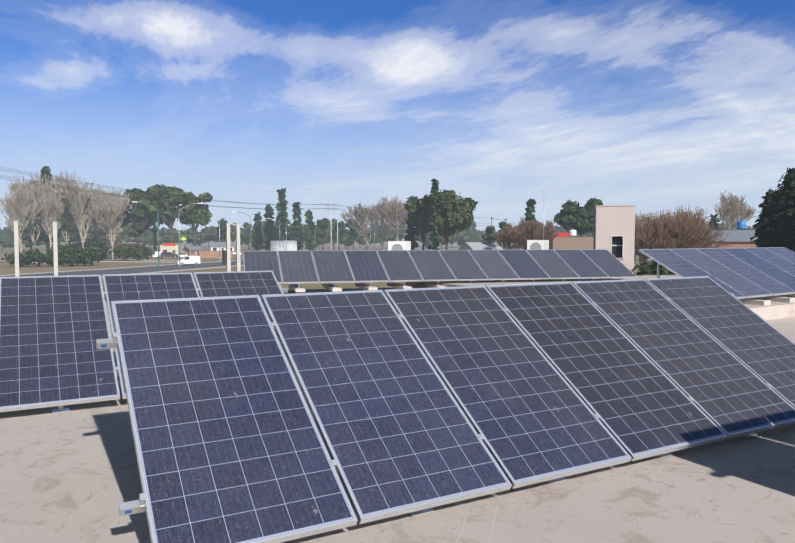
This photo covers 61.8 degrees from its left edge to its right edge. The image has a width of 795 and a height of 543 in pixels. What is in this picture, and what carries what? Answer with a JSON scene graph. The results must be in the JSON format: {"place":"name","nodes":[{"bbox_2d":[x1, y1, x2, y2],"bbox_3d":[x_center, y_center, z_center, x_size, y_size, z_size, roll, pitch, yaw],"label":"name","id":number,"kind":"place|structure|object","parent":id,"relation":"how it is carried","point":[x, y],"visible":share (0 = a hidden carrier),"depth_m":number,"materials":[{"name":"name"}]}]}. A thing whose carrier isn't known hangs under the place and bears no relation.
{"place":"outdoors","nodes":[
{"label":"outdoors","id":0,"kind":"place"},
{"bbox_2d":[0,259,176,261],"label":"side street road","id":1,"kind":"structure","parent":0,"point":[128,260],"depth_m":157.16,"materials":[{"name":"grey asphalt"}]},
{"bbox_2d":[102,243,136,257],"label":"white house","id":2,"kind":"structure","parent":0,"point":[110,249],"depth_m":185.72,"materials":[{"name":"white paint"}]},
{"bbox_2d":[0,246,459,276],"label":"avenue road","id":3,"kind":"structure","parent":0,"point":[154,268],"depth_m":112.02,"materials":[{"name":"grey asphalt"}]},
{"bbox_2d":[132,201,159,268],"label":"street light","id":4,"kind":"object","parent":3,"relation":"on","point":[158,234],"visible":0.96,"depth_m":113.92,"materials":[{"name":"green paint"}]},
{"bbox_2d":[176,256,200,265],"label":"white van","id":5,"kind":"object","parent":3,"relation":"on","point":[194,260],"depth_m":129.56,"materials":[{"name":"white paint"}]},
{"bbox_2d":[179,203,202,267],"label":"street light","id":6,"kind":"object","parent":3,"relation":"on","point":[179,237],"visible":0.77,"depth_m":117.95,"materials":[{"name":"silver metal"}]},
{"bbox_2d":[219,217,230,260],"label":"street light","id":7,"kind":"object","parent":3,"relation":"on","point":[219,240],"visible":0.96,"depth_m":150.90,"materials":[{"name":"silver metal"}]},
{"bbox_2d":[232,211,250,238],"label":"street light","id":8,"kind":"object","parent":3,"relation":"on","point":[250,222],"visible":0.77,"depth_m":146.44,"materials":[{"name":"grey paint"}]},
{"bbox_2d":[0,240,653,290],"bbox_3d":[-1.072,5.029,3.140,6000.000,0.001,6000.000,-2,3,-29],"label":"ground","id":9,"kind":"structure","parent":0,"point":[6,268],"depth_m":135.71,"materials":[{"name":"beige soil"}]},
{"bbox_2d":[13,221,18,276],"bbox_3d":[-23.315,0.054,40.697,0.260,6.281,0.260,-2,3,-29],"label":"concrete post","id":10,"kind":"object","parent":9,"relation":"on","point":[16,246],"visible":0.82,"depth_m":40.53,"materials":[{"name":"beige concrete"}]},
{"bbox_2d":[0,187,43,253],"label":"poplar tree","id":11,"kind":"object","parent":9,"relation":"on","point":[18,202],"visible":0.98,"depth_m":150.91,"materials":[{"name":"beige plant"}]},
{"bbox_2d":[6,173,47,249],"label":"poplar tree","id":12,"kind":"object","parent":9,"relation":"on","point":[15,186],"visible":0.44,"depth_m":160.43,"materials":[{"name":"beige plant"}]},
{"bbox_2d":[20,211,40,250],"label":"conifer tree","id":13,"kind":"object","parent":9,"relation":"on","point":[26,242],"visible":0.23,"depth_m":217.04,"materials":[{"name":"green plant"}]},
{"bbox_2d":[21,171,68,248],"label":"poplar tree","id":14,"kind":"object","parent":9,"relation":"on","point":[50,200],"visible":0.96,"depth_m":157.25,"materials":[{"name":"beige plant"}]},
{"bbox_2d":[35,165,60,253],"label":"conifer tree","id":15,"kind":"object","parent":9,"relation":"on","point":[44,171],"visible":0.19,"depth_m":186.53,"materials":[{"name":"green plant"}]},
{"bbox_2d":[2,248,99,266],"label":"shrubs","id":16,"kind":"object","parent":9,"relation":"on","point":[74,256],"visible":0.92,"depth_m":124.56,"materials":[{"name":"green plant"}]},
{"bbox_2d":[53,222,57,275],"bbox_3d":[-20.899,0.078,40.623,0.260,6.242,0.260,-2,3,-29],"label":"concrete post","id":17,"kind":"object","parent":9,"relation":"on","point":[55,252],"visible":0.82,"depth_m":40.46,"materials":[{"name":"beige concrete"}]},
{"bbox_2d":[57,204,68,245],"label":"pine tree","id":18,"kind":"object","parent":9,"relation":"on","point":[63,222],"visible":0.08,"depth_m":191.51,"materials":[{"name":"green plant"}]},
{"bbox_2d":[40,175,86,243],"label":"poplar tree","id":19,"kind":"object","parent":9,"relation":"on","point":[69,219],"visible":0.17,"depth_m":166.49,"materials":[{"name":"beige plant"}]},
{"bbox_2d":[64,218,80,241],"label":"conifer tree","id":20,"kind":"object","parent":9,"relation":"on","point":[75,236],"visible":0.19,"depth_m":226.87,"materials":[{"name":"green plant"}]},
{"bbox_2d":[47,171,103,247],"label":"poplar tree","id":21,"kind":"object","parent":9,"relation":"on","point":[86,200],"visible":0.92,"depth_m":158.63,"materials":[{"name":"beige plant"}]},
{"bbox_2d":[79,206,93,248],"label":"pine tree","id":22,"kind":"object","parent":9,"relation":"on","point":[86,226],"visible":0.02,"depth_m":186.74,"materials":[{"name":"green plant"}]},
{"bbox_2d":[74,242,108,251],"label":"brick house","id":23,"kind":"structure","parent":9,"relation":"on","point":[79,243],"depth_m":200.75,"materials":[{"name":"red tile"}]},
{"bbox_2d":[90,223,108,241],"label":"conifer tree","id":24,"kind":"object","parent":9,"relation":"on","point":[92,238],"visible":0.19,"depth_m":231.27,"materials":[{"name":"green plant"}]},
{"bbox_2d":[48,240,154,260],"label":"shrubs","id":25,"kind":"object","parent":9,"relation":"on","point":[138,252],"visible":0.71,"depth_m":157.10,"materials":[{"name":"green plant"}]},
{"bbox_2d":[87,185,127,241],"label":"poplar tree","id":26,"kind":"object","parent":9,"relation":"on","point":[95,224],"visible":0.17,"depth_m":169.91,"materials":[{"name":"beige plant"}]},
{"bbox_2d":[89,189,132,259],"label":"poplar tree","id":27,"kind":"object","parent":9,"relation":"on","point":[112,204],"visible":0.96,"depth_m":160.09,"materials":[{"name":"beige plant"}]},
{"bbox_2d":[109,207,132,242],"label":"pine tree","id":28,"kind":"object","parent":9,"relation":"on","point":[126,219],"visible":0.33,"depth_m":205.73,"materials":[{"name":"green plant"}]},
{"bbox_2d":[18,230,235,241],"bbox_3d":[-16.706,-2.229,41.241,13.286,0.787,0.402,0,3,-7],"label":"treeline","id":29,"kind":"object","parent":9,"relation":"on","point":[126,241],"visible":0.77,"depth_m":41.25,"materials":[{"name":"green plant"}]},
{"bbox_2d":[129,223,144,244],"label":"tree","id":30,"kind":"object","parent":9,"relation":"on","point":[138,230],"visible":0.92,"depth_m":172.50,"materials":[{"name":"green plant"}]},
{"bbox_2d":[121,188,159,247],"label":"pine tree","id":31,"kind":"object","parent":9,"relation":"on","point":[142,213],"visible":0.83,"depth_m":198.97,"materials":[{"name":"green plant"}]},
{"bbox_2d":[131,202,165,251],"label":"pine tree","id":32,"kind":"object","parent":9,"relation":"on","point":[154,229],"visible":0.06,"depth_m":216.54,"materials":[{"name":"green plant"}]},
{"bbox_2d":[149,252,160,257],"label":"vehicle","id":33,"kind":"object","parent":9,"relation":"on","point":[156,254],"visible":0.25,"depth_m":179.56,"materials":[{"name":"white paint"}]},
{"bbox_2d":[146,184,189,242],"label":"pine tree","id":34,"kind":"object","parent":9,"relation":"on","point":[169,214],"visible":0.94,"depth_m":203.80,"materials":[{"name":"green plant"}]},
{"bbox_2d":[160,243,182,253],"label":"building","id":35,"kind":"structure","parent":9,"relation":"on","point":[173,248],"depth_m":190.81,"materials":[{"name":"beige paint"}]},
{"bbox_2d":[160,252,187,258],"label":"parked car","id":36,"kind":"object","parent":9,"relation":"on","point":[164,255],"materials":[{"name":"grey metal"}]},
{"bbox_2d":[180,237,186,252],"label":"shop sign","id":37,"kind":"object","parent":9,"relation":"on","point":[183,239],"visible":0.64,"depth_m":183.42,"materials":[{"name":"green metal"}]},
{"bbox_2d":[182,246,202,257],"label":"house","id":38,"kind":"structure","parent":9,"relation":"on","point":[192,250],"depth_m":180.52,"materials":[{"name":"brick"}]},
{"bbox_2d":[177,191,212,245],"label":"pine tree","id":39,"kind":"object","parent":9,"relation":"on","point":[197,214],"visible":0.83,"depth_m":209.61,"materials":[{"name":"green plant"}]},
{"bbox_2d":[201,250,232,257],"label":"brick boundary wall","id":40,"kind":"structure","parent":9,"relation":"on","point":[209,254],"depth_m":184.35,"materials":[{"name":"brown brick"}]},
{"bbox_2d":[216,218,227,241],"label":"round tree","id":41,"kind":"object","parent":9,"relation":"on","point":[223,228],"visible":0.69,"depth_m":239.96,"materials":[{"name":"green plant"}]},
{"bbox_2d":[210,242,234,250],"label":"house","id":42,"kind":"structure","parent":9,"relation":"on","point":[214,246],"depth_m":233.71,"materials":[{"name":"white paint"}]},
{"bbox_2d":[222,223,230,271],"bbox_3d":[-10.865,0.013,42.254,0.480,6.213,0.260,-2,3,-29],"label":"concrete post","id":43,"kind":"object","parent":9,"relation":"on","point":[226,257],"visible":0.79,"depth_m":42.12,"materials":[{"name":"grey concrete"}]},
{"bbox_2d":[235,223,240,270],"bbox_3d":[-10.134,0.011,42.288,0.260,6.213,0.260,-2,3,-29],"label":"concrete post","id":44,"kind":"object","parent":9,"relation":"on","point":[238,264],"visible":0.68,"depth_m":42.12,"materials":[{"name":"beige concrete"}]},
{"bbox_2d":[241,222,253,250],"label":"round tree","id":45,"kind":"object","parent":9,"relation":"on","point":[246,234],"visible":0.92,"depth_m":250.02,"materials":[{"name":"green plant"}]},
{"bbox_2d":[251,212,263,250],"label":"conifer tree","id":46,"kind":"object","parent":9,"relation":"on","point":[257,236],"visible":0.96,"depth_m":235.30,"materials":[{"name":"green plant"}]},
{"bbox_2d":[262,205,276,250],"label":"conifer tree","id":47,"kind":"object","parent":9,"relation":"on","point":[269,233],"visible":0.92,"depth_m":224.88,"materials":[{"name":"green plant"}]},
{"bbox_2d":[274,188,291,240],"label":"conifer tree","id":48,"kind":"object","parent":9,"relation":"on","point":[282,228],"visible":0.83,"depth_m":214.74,"materials":[{"name":"green plant"}]},
{"bbox_2d":[270,241,296,252],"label":"water tank","id":49,"kind":"object","parent":9,"relation":"on","point":[277,246],"visible":0.67,"depth_m":203.04,"materials":[{"name":"white plastic"}]},
{"bbox_2d":[289,201,306,250],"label":"conifer tree","id":50,"kind":"object","parent":9,"relation":"on","point":[296,229],"visible":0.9,"depth_m":219.59,"materials":[{"name":"green plant"}]},
{"bbox_2d":[302,210,316,250],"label":"conifer tree","id":51,"kind":"object","parent":9,"relation":"on","point":[309,234],"visible":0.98,"depth_m":229.47,"materials":[{"name":"green plant"}]},
{"bbox_2d":[316,218,329,250],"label":"round tree","id":52,"kind":"object","parent":9,"relation":"on","point":[323,224],"visible":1,"depth_m":233.90,"materials":[{"name":"green plant"}]},
{"bbox_2d":[331,204,334,250],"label":"power pole","id":53,"kind":"object","parent":9,"relation":"on","point":[331,232],"visible":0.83,"depth_m":150.02,"materials":[{"name":"concrete"}]},
{"bbox_2d":[0,167,472,222],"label":"power line conductors","id":54,"kind":"object","parent":53,"relation":"attached to","point":[162,194],"visible":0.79,"depth_m":94.21,"materials":[{"name":"black"}]},
{"bbox_2d":[337,219,338,249],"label":"pole","id":55,"kind":"object","parent":9,"relation":"on","point":[337,234],"visible":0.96,"depth_m":174.94,"materials":[{"name":"metal"}]},
{"bbox_2d":[332,221,344,249],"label":"round tree","id":56,"kind":"object","parent":9,"relation":"on","point":[341,224],"visible":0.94,"depth_m":243.49,"materials":[{"name":"green plant"}]},
{"bbox_2d":[345,218,360,249],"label":"round tree","id":57,"kind":"object","parent":9,"relation":"on","point":[352,234],"visible":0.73,"depth_m":238.69,"materials":[{"name":"green plant"}]},
{"bbox_2d":[340,203,381,249],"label":"bare tree","id":58,"kind":"object","parent":9,"relation":"on","point":[359,216],"visible":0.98,"depth_m":208.24,"materials":[{"name":"grey plant"}]},
{"bbox_2d":[0,219,757,250],"bbox_3d":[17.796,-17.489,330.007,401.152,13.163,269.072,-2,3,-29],"label":"treeline","id":59,"kind":"object","parent":9,"relation":"on","point":[461,238],"visible":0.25,"depth_m":293.62,"materials":[{"name":"green plant"}]},
{"bbox_2d":[368,195,407,249],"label":"bare tree","id":60,"kind":"object","parent":9,"relation":"on","point":[383,203],"visible":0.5,"depth_m":214.12,"materials":[{"name":"grey plant"}]},
{"bbox_2d":[382,200,409,240],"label":"bare tree","id":61,"kind":"object","parent":9,"relation":"on","point":[398,209],"visible":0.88,"depth_m":202.76,"materials":[{"name":"grey plant"}]},
{"bbox_2d":[399,201,407,234],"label":"bare tree","id":62,"kind":"object","parent":9,"relation":"on","point":[404,224],"visible":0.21,"depth_m":222.97,"materials":[{"name":"grey plant"}]},
{"bbox_2d":[404,196,418,249],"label":"conifer tree","id":63,"kind":"object","parent":9,"relation":"on","point":[411,231],"visible":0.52,"depth_m":139.01,"materials":[{"name":"green plant"}]},
{"bbox_2d":[403,197,430,249],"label":"tree","id":64,"kind":"object","parent":9,"relation":"on","point":[409,206],"visible":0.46,"depth_m":137.77,"materials":[{"name":"green plant"}]},
{"bbox_2d":[428,179,440,249],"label":"cypress tree","id":65,"kind":"object","parent":9,"relation":"on","point":[434,223],"visible":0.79,"depth_m":126.91,"materials":[{"name":"green plant"}]},
{"bbox_2d":[415,189,477,249],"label":"tree","id":66,"kind":"object","parent":9,"relation":"on","point":[456,213],"visible":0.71,"depth_m":130.70,"materials":[{"name":"green plant"}]},
{"bbox_2d":[458,242,506,249],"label":"house roof","id":67,"kind":"structure","parent":9,"relation":"on","point":[477,246],"depth_m":147.44,"materials":[{"name":"beige paint"}]},
{"bbox_2d":[482,225,497,243],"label":"tree","id":68,"kind":"object","parent":9,"relation":"on","point":[488,237],"visible":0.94,"depth_m":148.25,"materials":[{"name":"green plant"}]},
{"bbox_2d":[498,221,509,249],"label":"tree","id":69,"kind":"object","parent":9,"relation":"on","point":[502,224],"visible":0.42,"depth_m":142.72,"materials":[{"name":"green plant"}]},
{"bbox_2d":[493,217,532,249],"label":"tree","id":70,"kind":"object","parent":9,"relation":"on","point":[503,237],"visible":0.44,"depth_m":103.18,"materials":[{"name":"plant"}]},
{"bbox_2d":[507,219,543,249],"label":"tree","id":71,"kind":"object","parent":9,"relation":"on","point":[523,234],"visible":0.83,"depth_m":96.76,"materials":[{"name":"brown plant"}]},
{"bbox_2d":[521,198,535,249],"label":"conifer tree","id":72,"kind":"object","parent":9,"relation":"on","point":[530,204],"visible":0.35,"depth_m":133.21,"materials":[{"name":"green plant"}]},
{"bbox_2d":[535,219,559,241],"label":"tree","id":73,"kind":"object","parent":9,"relation":"on","point":[548,229],"visible":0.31,"depth_m":106.19,"materials":[{"name":"plant"}]},
{"bbox_2d":[554,199,590,236],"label":"tree","id":74,"kind":"object","parent":9,"relation":"on","point":[572,214],"visible":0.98,"depth_m":121.94,"materials":[{"name":"green plant"}]},
{"bbox_2d":[571,206,591,236],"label":"pine tree","id":75,"kind":"object","parent":9,"relation":"on","point":[581,234],"visible":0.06,"depth_m":137.88,"materials":[{"name":"green plant"}]},
{"bbox_2d":[584,198,602,236],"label":"pine tree","id":76,"kind":"object","parent":9,"relation":"on","point":[591,204],"visible":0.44,"depth_m":124.74,"materials":[{"name":"green plant"}]},
{"bbox_2d":[635,211,653,270],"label":"tree","id":77,"kind":"object","parent":9,"relation":"on","point":[643,222],"visible":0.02,"depth_m":74.57,"materials":[{"name":"plant"}]},
{"bbox_2d":[632,262,675,275],"bbox_3d":[17.989,1.079,42.603,7.607,4.160,4.000,-1,3,-19],"label":"hedge","id":78,"kind":"object","parent":9,"relation":"on","point":[647,267],"visible":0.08,"depth_m":41.49,"materials":[{"name":"green plant"}]},
{"bbox_2d":[634,212,685,271],"bbox_3d":[23.106,-1.830,60.615,6.849,8.115,9.468,0,3,9],"label":"tree","id":79,"kind":"object","parent":9,"relation":"on","point":[642,244],"visible":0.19,"depth_m":60.01,"materials":[{"name":"brown plant"}]},
{"bbox_2d":[652,206,709,234],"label":"tree","id":80,"kind":"object","parent":9,"relation":"on","point":[682,212],"depth_m":76.44,"materials":[{"name":"plant"}]},
{"bbox_2d":[649,211,714,242],"bbox_3d":[26.598,-1.871,63.057,6.402,7.960,7.970,-2,3,-29],"label":"tree","id":81,"kind":"object","parent":9,"relation":"on","point":[688,222],"depth_m":61.99,"materials":[{"name":"brown plant"}]},
{"bbox_2d":[635,204,730,270],"bbox_3d":[23.005,-1.687,56.414,7.570,8.238,8.148,-2,3,-29],"label":"tree","id":82,"kind":"object","parent":9,"relation":"on","point":[660,231],"visible":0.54,"depth_m":56.11,"materials":[{"name":"brown plant"}]},
{"bbox_2d":[659,209,729,248],"bbox_3d":[25.770,-1.748,59.362,6.442,8.076,6.245,2,3,33],"label":"tree","id":83,"kind":"object","parent":9,"relation":"on","point":[695,218],"visible":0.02,"depth_m":59.40,"materials":[{"name":"brown plant"}]},
{"bbox_2d":[707,214,720,230],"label":"conifer tree","id":84,"kind":"object","parent":9,"relation":"on","point":[713,217],"visible":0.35,"depth_m":97.99,"materials":[{"name":"green plant"}]},
{"bbox_2d":[708,230,757,247],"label":"brick house","id":85,"kind":"structure","parent":9,"relation":"on","point":[737,238],"depth_m":90.41,"materials":[{"name":"white"}]},
{"bbox_2d":[737,221,747,229],"bbox_3d":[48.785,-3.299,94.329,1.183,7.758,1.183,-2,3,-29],"label":"blue tank","id":86,"kind":"object","parent":85,"relation":"on","point":[741,225],"visible":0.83,"depth_m":93.71,"materials":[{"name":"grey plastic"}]},
{"bbox_2d":[713,190,756,229],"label":"bare tree","id":87,"kind":"object","parent":9,"relation":"on","point":[732,208],"visible":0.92,"depth_m":121.55,"materials":[{"name":"grey plant"}]},
{"bbox_2d":[750,188,779,247],"bbox_3d":[27.564,-1.565,49.134,3.996,9.260,4.084,-2,3,-29],"label":"cedar tree","id":88,"kind":"object","parent":9,"relation":"on","point":[759,241],"visible":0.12,"depth_m":48.82,"materials":[{"name":"green plant"}]},
{"bbox_2d":[752,167,794,248],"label":"cedar tree","id":89,"kind":"object","parent":9,"relation":"on","point":[781,220],"visible":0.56,"depth_m":44.71,"materials":[{"name":"green plant"}]},
{"bbox_2d":[785,225,794,251],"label":"cedar tree","id":90,"kind":"object","parent":9,"relation":"on","point":[792,236],"visible":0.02,"depth_m":42.61,"materials":[{"name":"green plant"}]},
{"bbox_2d":[0,288,794,542],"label":"roof","id":91,"kind":"structure","parent":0,"point":[72,475],"depth_m":4.05,"materials":[{"name":"beige concrete"}]},
{"bbox_2d":[0,271,287,412],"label":"solar row","id":92,"kind":"object","parent":91,"relation":"on","point":[53,329],"visible":0.52,"depth_m":6.71,"materials":[{"name":"glass"}]},
{"bbox_2d":[388,241,410,282],"bbox_3d":[0.068,-0.303,23.098,0.792,1.508,0.400,0,3,1],"label":"ac unit","id":93,"kind":"object","parent":91,"relation":"on","point":[399,245],"visible":0.35,"depth_m":22.92,"materials":[{"name":"silver metal"}]},
{"bbox_2d":[240,249,636,291],"bbox_3d":[1.523,-0.088,20.336,12.348,1.108,2.008,-1,3,-15],"label":"solar row","id":94,"kind":"object","parent":91,"relation":"on","point":[371,266],"visible":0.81,"depth_m":20.16,"materials":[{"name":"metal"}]},
{"bbox_2d":[96,276,794,542],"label":"solar row","id":95,"kind":"object","parent":91,"relation":"on","point":[274,418],"visible":1,"depth_m":4.42,"materials":[{"name":"glass"}]},
{"bbox_2d":[527,240,548,249],"bbox_3d":[5.181,-0.392,24.534,0.792,1.546,0.400,1,3,12],"label":"ac unit","id":96,"kind":"object","parent":91,"relation":"on","point":[537,244],"visible":0.4,"depth_m":24.35,"materials":[{"name":"silver metal"}]},
{"bbox_2d":[403,275,794,320],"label":"roof platform","id":97,"kind":"structure","parent":91,"relation":"on","point":[776,310],"depth_m":19.57,"materials":[{"name":"beige concrete"}]},
{"bbox_2d":[639,247,794,304],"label":"solar row","id":98,"kind":"object","parent":91,"relation":"on","point":[760,276],"visible":0.85,"depth_m":14.23,"materials":[{"name":"glass"}]},
{"bbox_2d":[0,0,794,239],"label":"sky","id":99,"kind":"structure","parent":0,"point":[652,106],"materials":[{"name":"blue"}]},
{"bbox_2d":[550,237,593,249],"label":"brown building","id":100,"kind":"structure","parent":0,"point":[562,243],"depth_m":107.06,"materials":[{"name":"paint"}]},
{"bbox_2d":[554,233,569,236],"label":"roof","id":101,"kind":"structure","parent":100,"relation":"on","point":[564,234],"depth_m":109.76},
{"bbox_2d":[569,230,576,236],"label":"white tank","id":102,"kind":"object","parent":100,"relation":"on","point":[572,233],"visible":0.77,"depth_m":111.25,"materials":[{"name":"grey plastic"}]},
{"bbox_2d":[593,205,635,270],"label":"pink tower","id":103,"kind":"structure","parent":0,"point":[614,230],"depth_m":43.25,"materials":[{"name":"paint"}]}
]}

